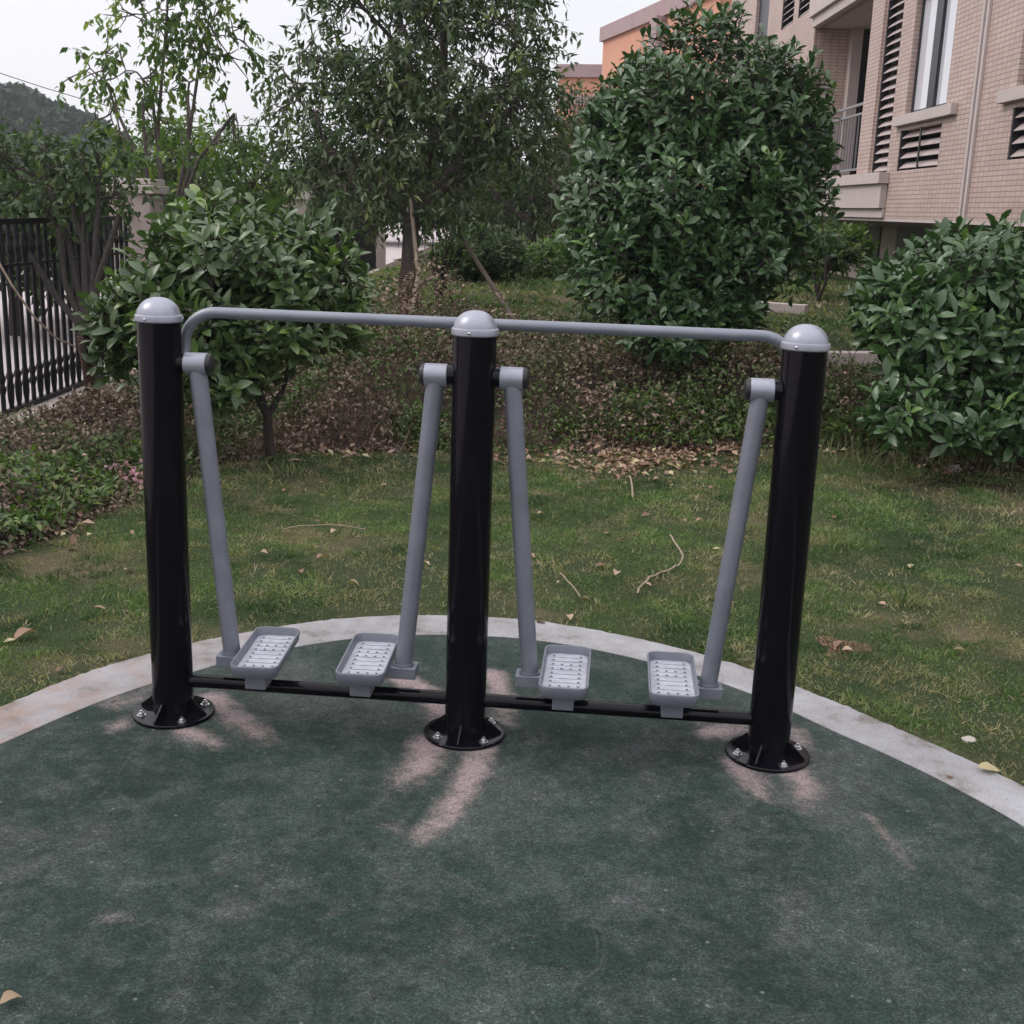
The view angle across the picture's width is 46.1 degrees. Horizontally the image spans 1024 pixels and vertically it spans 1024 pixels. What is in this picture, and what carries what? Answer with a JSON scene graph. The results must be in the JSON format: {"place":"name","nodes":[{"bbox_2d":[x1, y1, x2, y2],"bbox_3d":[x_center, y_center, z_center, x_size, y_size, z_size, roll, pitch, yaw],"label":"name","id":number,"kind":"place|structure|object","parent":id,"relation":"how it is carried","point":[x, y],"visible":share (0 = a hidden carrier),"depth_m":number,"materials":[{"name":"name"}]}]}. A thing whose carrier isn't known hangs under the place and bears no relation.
{"place":"outdoors","nodes":[
{"label":"outdoors","id":0,"kind":"place"},
{"bbox_2d":[0,73,271,126],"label":"power line","id":1,"kind":"object","parent":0,"point":[98,103],"visible":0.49,"depth_m":64.65,"materials":[{"name":"black metal"}]},
{"bbox_2d":[0,223,456,408],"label":"road","id":2,"kind":"structure","parent":0,"point":[393,251],"depth_m":16.00,"materials":[{"name":"grey concrete"}]},
{"bbox_2d":[0,0,660,183],"label":"sky","id":3,"kind":"structure","parent":0,"point":[33,33],"materials":[{"name":"white"}]},
{"bbox_2d":[0,223,1023,785],"bbox_3d":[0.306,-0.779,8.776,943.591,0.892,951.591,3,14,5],"label":"ground","id":4,"kind":"structure","parent":0,"point":[998,583],"depth_m":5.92,"materials":[{"name":"green plant"}]},
{"bbox_2d":[14,627,37,638],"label":"fallen leaf","id":5,"kind":"object","parent":4,"relation":"on","point":[20,631],"visible":1,"depth_m":4.74,"materials":[{"name":"beige plant"}]},
{"bbox_2d":[0,131,109,335],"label":"roadside tree","id":6,"kind":"object","parent":4,"relation":"on","point":[32,211],"visible":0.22,"depth_m":14.66,"materials":[{"name":"green plant"}]},
{"bbox_2d":[12,148,128,300],"bbox_3d":[-6.176,-3.939,17.113,2.429,2.582,3.188,3,14,5],"label":"roadside tree","id":7,"kind":"object","parent":4,"relation":"on","point":[106,214],"visible":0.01,"depth_m":16.55,"materials":[{"name":"green plant"}]},
{"bbox_2d":[0,113,163,398],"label":"young tree","id":8,"kind":"object","parent":4,"relation":"on","point":[74,171],"visible":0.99,"depth_m":9.38,"materials":[{"name":"green plant"}]},
{"bbox_2d":[104,432,142,487],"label":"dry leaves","id":9,"kind":"object","parent":4,"relation":"on","point":[131,472],"visible":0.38,"depth_m":7.25,"materials":[{"name":"brown plant"}]},
{"bbox_2d":[106,178,168,359],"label":"fence pier","id":10,"kind":"structure","parent":4,"relation":"on","point":[144,210],"depth_m":11.60,"materials":[{"name":"stone"}]},
{"bbox_2d":[87,142,219,207],"bbox_3d":[-5.081,-3.946,17.173,1.947,2.617,1.145,3,14,5],"label":"young tree","id":11,"kind":"object","parent":4,"relation":"on","point":[104,160],"visible":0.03,"depth_m":16.93,"materials":[{"name":"green plant"}]},
{"bbox_2d":[54,0,272,213],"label":"slender tree","id":12,"kind":"object","parent":4,"relation":"on","point":[171,25],"visible":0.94,"depth_m":12.19,"materials":[{"name":"green plant"}]},
{"bbox_2d":[0,268,378,435],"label":"plinth wall","id":13,"kind":"structure","parent":4,"relation":"on","point":[52,401],"depth_m":9.64,"materials":[{"name":"concrete"}]},
{"bbox_2d":[0,216,131,417],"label":"iron fence panel","id":14,"kind":"object","parent":13,"relation":"on","point":[72,368],"visible":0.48,"depth_m":9.47,"materials":[{"name":"black metal"}]},
{"bbox_2d":[0,263,76,347],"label":"cable","id":15,"kind":"object","parent":14,"relation":"hanging from","point":[27,307],"visible":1,"depth_m":8.68,"materials":[{"name":"grey rubber"}]},
{"bbox_2d":[311,211,376,281],"bbox_3d":[-3.521,-5.623,25.446,0.052,1.425,10.560,2,14,0],"label":"iron fence panel","id":16,"kind":"object","parent":13,"relation":"on","point":[370,258],"visible":0.23,"depth_m":28.26,"materials":[{"name":"black metal"}]},
{"bbox_2d":[91,100,307,218],"bbox_3d":[-3.802,-3.499,14.691,2.752,2.855,2.151,10,16,28],"label":"background tree","id":17,"kind":"object","parent":4,"relation":"on","point":[170,170],"visible":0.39,"depth_m":14.22,"materials":[{"name":"green plant"}]},
{"bbox_2d":[154,138,260,208],"bbox_3d":[-7.679,-7.395,29.137,3.348,3.249,3.631,3,14,5],"label":"roadside tree","id":18,"kind":"object","parent":4,"relation":"on","point":[223,188],"visible":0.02,"depth_m":28.35,"materials":[{"name":"green plant"}]},
{"bbox_2d":[70,180,383,457],"bbox_3d":[-1.814,-1.194,7.807,1.804,1.864,1.620,-10,19,-39],"label":"broad leaved shrub","id":19,"kind":"object","parent":4,"relation":"on","point":[256,256],"visible":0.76,"depth_m":7.50,"materials":[{"name":"green plant"}]},
{"bbox_2d":[282,190,313,217],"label":"fence pier","id":20,"kind":"structure","parent":4,"relation":"on","point":[304,208],"depth_m":19.70,"materials":[{"name":"stone"}]},
{"bbox_2d":[253,151,378,232],"bbox_3d":[-3.797,-5.942,24.233,2.460,2.930,3.038,9,16,27],"label":"background tree","id":21,"kind":"object","parent":4,"relation":"on","point":[338,179],"visible":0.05,"depth_m":23.66,"materials":[{"name":"green plant"}]},
{"bbox_2d":[317,554,327,557],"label":"fallen leaf","id":22,"kind":"object","parent":4,"relation":"on","point":[321,555],"visible":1,"depth_m":5.86,"materials":[{"name":"beige plant"}]},
{"bbox_2d":[284,524,364,529],"bbox_3d":[-1.001,0.081,6.436,0.427,0.024,0.043,-1,14,-10],"label":"dry twig","id":23,"kind":"object","parent":4,"relation":"on","point":[325,524],"visible":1,"depth_m":6.45,"materials":[{"name":"brown wood"}]},
{"bbox_2d":[346,579,358,585],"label":"fallen leaf","id":24,"kind":"object","parent":4,"relation":"on","point":[353,581],"visible":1,"depth_m":5.51,"materials":[{"name":"beige plant"}]},
{"bbox_2d":[374,201,385,268],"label":"fence pier","id":25,"kind":"structure","parent":4,"relation":"on","point":[380,257],"depth_m":30.66,"materials":[{"name":"stone"}]},
{"bbox_2d":[405,198,419,337],"bbox_3d":[-0.942,-2.244,11.428,0.137,1.427,1.060,1,14,-3],"label":"bamboo stake","id":26,"kind":"object","parent":4,"relation":"on","point":[414,238],"visible":0.52,"depth_m":11.61,"materials":[{"name":"brown wood"}]},
{"bbox_2d":[242,0,598,315],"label":"evergreen tree","id":27,"kind":"object","parent":4,"relation":"on","point":[404,91],"visible":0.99,"depth_m":11.66,"materials":[{"name":"green plant"}]},
{"bbox_2d":[398,204,470,306],"bbox_3d":[-0.839,-2.781,12.879,0.713,1.210,0.547,13,18,38],"label":"bare bush","id":28,"kind":"object","parent":4,"relation":"on","point":[447,250],"visible":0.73,"depth_m":12.87,"materials":[{"name":"brown plant"}]},
{"bbox_2d":[367,105,517,253],"bbox_3d":[-1.257,-6.429,23.086,3.109,3.083,3.750,3,14,5],"label":"background tree","id":29,"kind":"object","parent":4,"relation":"on","point":[442,221],"visible":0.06,"depth_m":22.81,"materials":[{"name":"green plant"}]},
{"bbox_2d":[317,153,569,232],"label":"wood","id":30,"kind":"object","parent":4,"relation":"on","point":[488,218],"visible":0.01,"depth_m":50.79,"materials":[{"name":"green plant"}]},
{"bbox_2d":[423,217,534,282],"bbox_3d":[-0.375,-3.403,16.008,1.360,1.013,1.274,9,16,27],"label":"shrub","id":31,"kind":"object","parent":4,"relation":"on","point":[495,254],"visible":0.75,"depth_m":15.72,"materials":[{"name":"green plant"}]},
{"bbox_2d":[461,236,515,319],"bbox_3d":[-0.235,-2.331,12.104,0.052,0.846,0.880,-12,20,-43],"label":"wooden stake","id":32,"kind":"object","parent":4,"relation":"on","point":[481,268],"visible":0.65,"depth_m":12.11,"materials":[{"name":"brown wood"}]},
{"bbox_2d":[0,635,1023,1023],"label":"court","id":33,"kind":"object","parent":4,"relation":"on","point":[246,857],"visible":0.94,"depth_m":3.20,"materials":[{"name":"green rubber"}]},
{"bbox_2d":[0,990,21,1003],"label":"fallen leaf","id":34,"kind":"object","parent":33,"relation":"on","point":[7,995],"visible":1,"depth_m":2.61,"materials":[{"name":"beige plant"}]},
{"bbox_2d":[132,297,830,772],"bbox_3d":[-0.135,0.061,3.853,2.273,1.402,0.390,3,14,5],"label":"air walker","id":35,"kind":"object","parent":33,"relation":"on","point":[472,375],"visible":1,"depth_m":3.83,"materials":[{"name":"black"}]},
{"bbox_2d":[0,255,1023,555],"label":"groundcover","id":36,"kind":"object","parent":4,"relation":"on","point":[66,425],"visible":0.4,"depth_m":8.91,"materials":[{"name":"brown plant"}]},
{"bbox_2d":[0,615,1023,826],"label":"kerb","id":37,"kind":"structure","parent":4,"relation":"on","point":[1001,794],"depth_m":4.29,"materials":[{"name":"concrete"}]},
{"bbox_2d":[978,762,999,770],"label":"fallen leaf","id":38,"kind":"object","parent":37,"relation":"on","point":[986,765],"visible":1,"depth_m":3.87,"materials":[{"name":"yellow plant"}]},
{"bbox_2d":[0,377,1023,549],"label":"plants","id":39,"kind":"object","parent":4,"relation":"on","point":[51,504],"visible":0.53,"depth_m":8.49,"materials":[{"name":"green plant"}]},
{"bbox_2d":[0,313,1023,540],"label":"scrub twigs","id":40,"kind":"object","parent":4,"relation":"on","point":[283,416],"visible":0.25,"depth_m":8.91,"materials":[{"name":"brown plant"}]},
{"bbox_2d":[0,338,1023,541],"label":"dry stalks","id":41,"kind":"object","parent":4,"relation":"on","point":[407,427],"visible":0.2,"depth_m":8.80,"materials":[{"name":"brown plant"}]},
{"bbox_2d":[6,375,1019,647],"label":"leaf litter","id":42,"kind":"object","parent":4,"relation":"on","point":[642,459],"visible":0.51,"depth_m":8.44,"materials":[{"name":"brown plant"}]},
{"bbox_2d":[438,68,592,259],"bbox_3d":[0.276,-5.408,19.075,3.064,3.187,3.230,3,14,5],"label":"background tree","id":43,"kind":"object","parent":4,"relation":"on","point":[533,215],"visible":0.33,"depth_m":18.74,"materials":[{"name":"green plant"}]},
{"bbox_2d":[507,227,587,279],"bbox_3d":[0.573,-3.598,16.954,1.353,1.085,1.229,3,14,5],"label":"shrub","id":44,"kind":"object","parent":4,"relation":"on","point":[549,263],"visible":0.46,"depth_m":16.66,"materials":[{"name":"green plant"}]},
{"bbox_2d":[537,80,600,231],"bbox_3d":[1.734,-6.721,24.016,2.620,3.595,3.620,3,14,5],"label":"background tree","id":45,"kind":"object","parent":4,"relation":"on","point":[580,121],"visible":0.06,"depth_m":23.43,"materials":[{"name":"green plant"}]},
{"bbox_2d":[559,573,580,596],"bbox_3d":[0.267,0.332,5.600,0.010,0.019,0.362,-1,15,-13],"label":"dry twig","id":46,"kind":"object","parent":4,"relation":"on","point":[570,584],"visible":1,"depth_m":5.56,"materials":[{"name":"brown wood"}]},
{"bbox_2d":[553,64,601,229],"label":"orange building","id":47,"kind":"structure","parent":4,"relation":"on","point":[588,73],"depth_m":49.85,"materials":[{"name":"orange paint"}]},
{"bbox_2d":[629,475,633,497],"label":"dry twig","id":48,"kind":"object","parent":4,"relation":"on","point":[631,486],"visible":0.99,"depth_m":7.58,"materials":[{"name":"brown wood"}]},
{"bbox_2d":[266,412,1023,609],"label":"tall grass","id":49,"kind":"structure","parent":4,"relation":"on","point":[912,600],"depth_m":7.92,"materials":[{"name":"green plant"}]},
{"bbox_2d":[637,534,683,593],"bbox_3d":[0.776,0.252,6.002,0.136,0.031,1.069,6,15,14],"label":"dry twig","id":50,"kind":"object","parent":4,"relation":"on","point":[656,574],"visible":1,"depth_m":5.88,"materials":[{"name":"brown wood"}]},
{"bbox_2d":[599,0,731,213],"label":"orange building","id":51,"kind":"structure","parent":4,"relation":"on","point":[618,37],"depth_m":41.23,"materials":[{"name":"paint"}]},
{"bbox_2d":[548,0,846,396],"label":"broad leaved shrub","id":52,"kind":"object","parent":4,"relation":"on","point":[659,144],"visible":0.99,"depth_m":9.33,"materials":[{"name":"green plant"}]},
{"bbox_2d":[761,301,807,313],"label":"curb","id":53,"kind":"structure","parent":4,"relation":"on","point":[794,308],"depth_m":13.53,"materials":[{"name":"grey concrete"}]},
{"bbox_2d":[781,351,882,366],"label":"curb","id":54,"kind":"structure","parent":4,"relation":"on","point":[861,358],"depth_m":10.58,"materials":[{"name":"grey concrete"}]},
{"bbox_2d":[792,219,879,301],"bbox_3d":[3.928,-3.141,15.041,1.313,1.095,1.027,3,14,5],"label":"shrub","id":55,"kind":"object","parent":4,"relation":"on","point":[856,249],"visible":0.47,"depth_m":14.80,"materials":[{"name":"green plant"}]},
{"bbox_2d":[814,635,871,660],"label":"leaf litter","id":56,"kind":"object","parent":4,"relation":"on","point":[829,639],"visible":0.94,"depth_m":4.97,"materials":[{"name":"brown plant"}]},
{"bbox_2d":[842,646,851,649],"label":"fallen leaf","id":57,"kind":"object","parent":4,"relation":"on","point":[847,648],"visible":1,"depth_m":4.90,"materials":[{"name":"beige plant"}]},
{"bbox_2d":[726,0,1023,277],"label":"apartment house","id":58,"kind":"structure","parent":4,"relation":"on","point":[928,104],"depth_m":14.91,"materials":[{"name":"tile"}]},
{"bbox_2d":[757,0,769,37],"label":"window","id":59,"kind":"structure","parent":58,"relation":"in","point":[764,4],"depth_m":25.06,"materials":[{"name":"black"}]},
{"bbox_2d":[850,29,870,174],"bbox_3d":[6.875,-6.830,20.427,2.125,2.480,0.092,2,14,0],"label":"balcony door","id":60,"kind":"structure","parent":58,"relation":"in","point":[866,36],"depth_m":20.30,"materials":[{"name":"black"}]},
{"bbox_2d":[858,225,881,262],"bbox_3d":[5.831,-4.372,19.706,0.030,0.620,1.300,2,14,0],"label":"basement window","id":61,"kind":"structure","parent":58,"relation":"in","point":[876,231],"depth_m":19.25,"materials":[{"name":"black"}]},
{"bbox_2d":[894,227,925,260],"bbox_3d":[5.802,-3.832,17.573,0.030,0.620,1.300,2,14,0],"label":"basement window","id":62,"kind":"structure","parent":58,"relation":"in","point":[902,232],"depth_m":17.76,"materials":[{"name":"black"}]},
{"bbox_2d":[891,0,957,126],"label":"window","id":63,"kind":"structure","parent":58,"relation":"in","point":[938,17],"depth_m":14.30,"materials":[{"name":"white"}]},
{"bbox_2d":[996,85,1023,103],"bbox_3d":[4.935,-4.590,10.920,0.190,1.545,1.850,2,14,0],"label":"window sill","id":64,"kind":"structure","parent":58,"relation":"in","point":[1013,94],"depth_m":11.64,"materials":[{"name":"beige concrete"}]},
{"bbox_2d":[835,209,1023,472],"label":"broad leaved shrub","id":65,"kind":"object","parent":4,"relation":"on","point":[941,311],"visible":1,"depth_m":7.99,"materials":[{"name":"green plant"}]},
{"bbox_2d":[946,464,961,472],"bbox_3d":[3.101,-0.300,8.441,0.122,0.069,0.083,3,14,5],"label":"stone","id":66,"kind":"object","parent":4,"relation":"on","point":[955,469],"visible":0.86,"depth_m":8.41,"materials":[{"name":"grey stone"}]},
{"bbox_2d":[961,736,975,742],"bbox_3d":[1.560,0.779,4.107,0.050,0.029,0.038,3,14,5],"label":"stone","id":67,"kind":"object","parent":4,"relation":"on","point":[966,739],"visible":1,"depth_m":4.10,"materials":[{"name":"white stone"}]},
{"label":"hill","id":68,"kind":"structure","parent":0,"visible":0},
{"bbox_2d":[0,81,134,165],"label":"hillside wood","id":69,"kind":"object","parent":68,"relation":"on","point":[24,104],"visible":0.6,"depth_m":141.26,"materials":[{"name":"green plant"}]}
]}

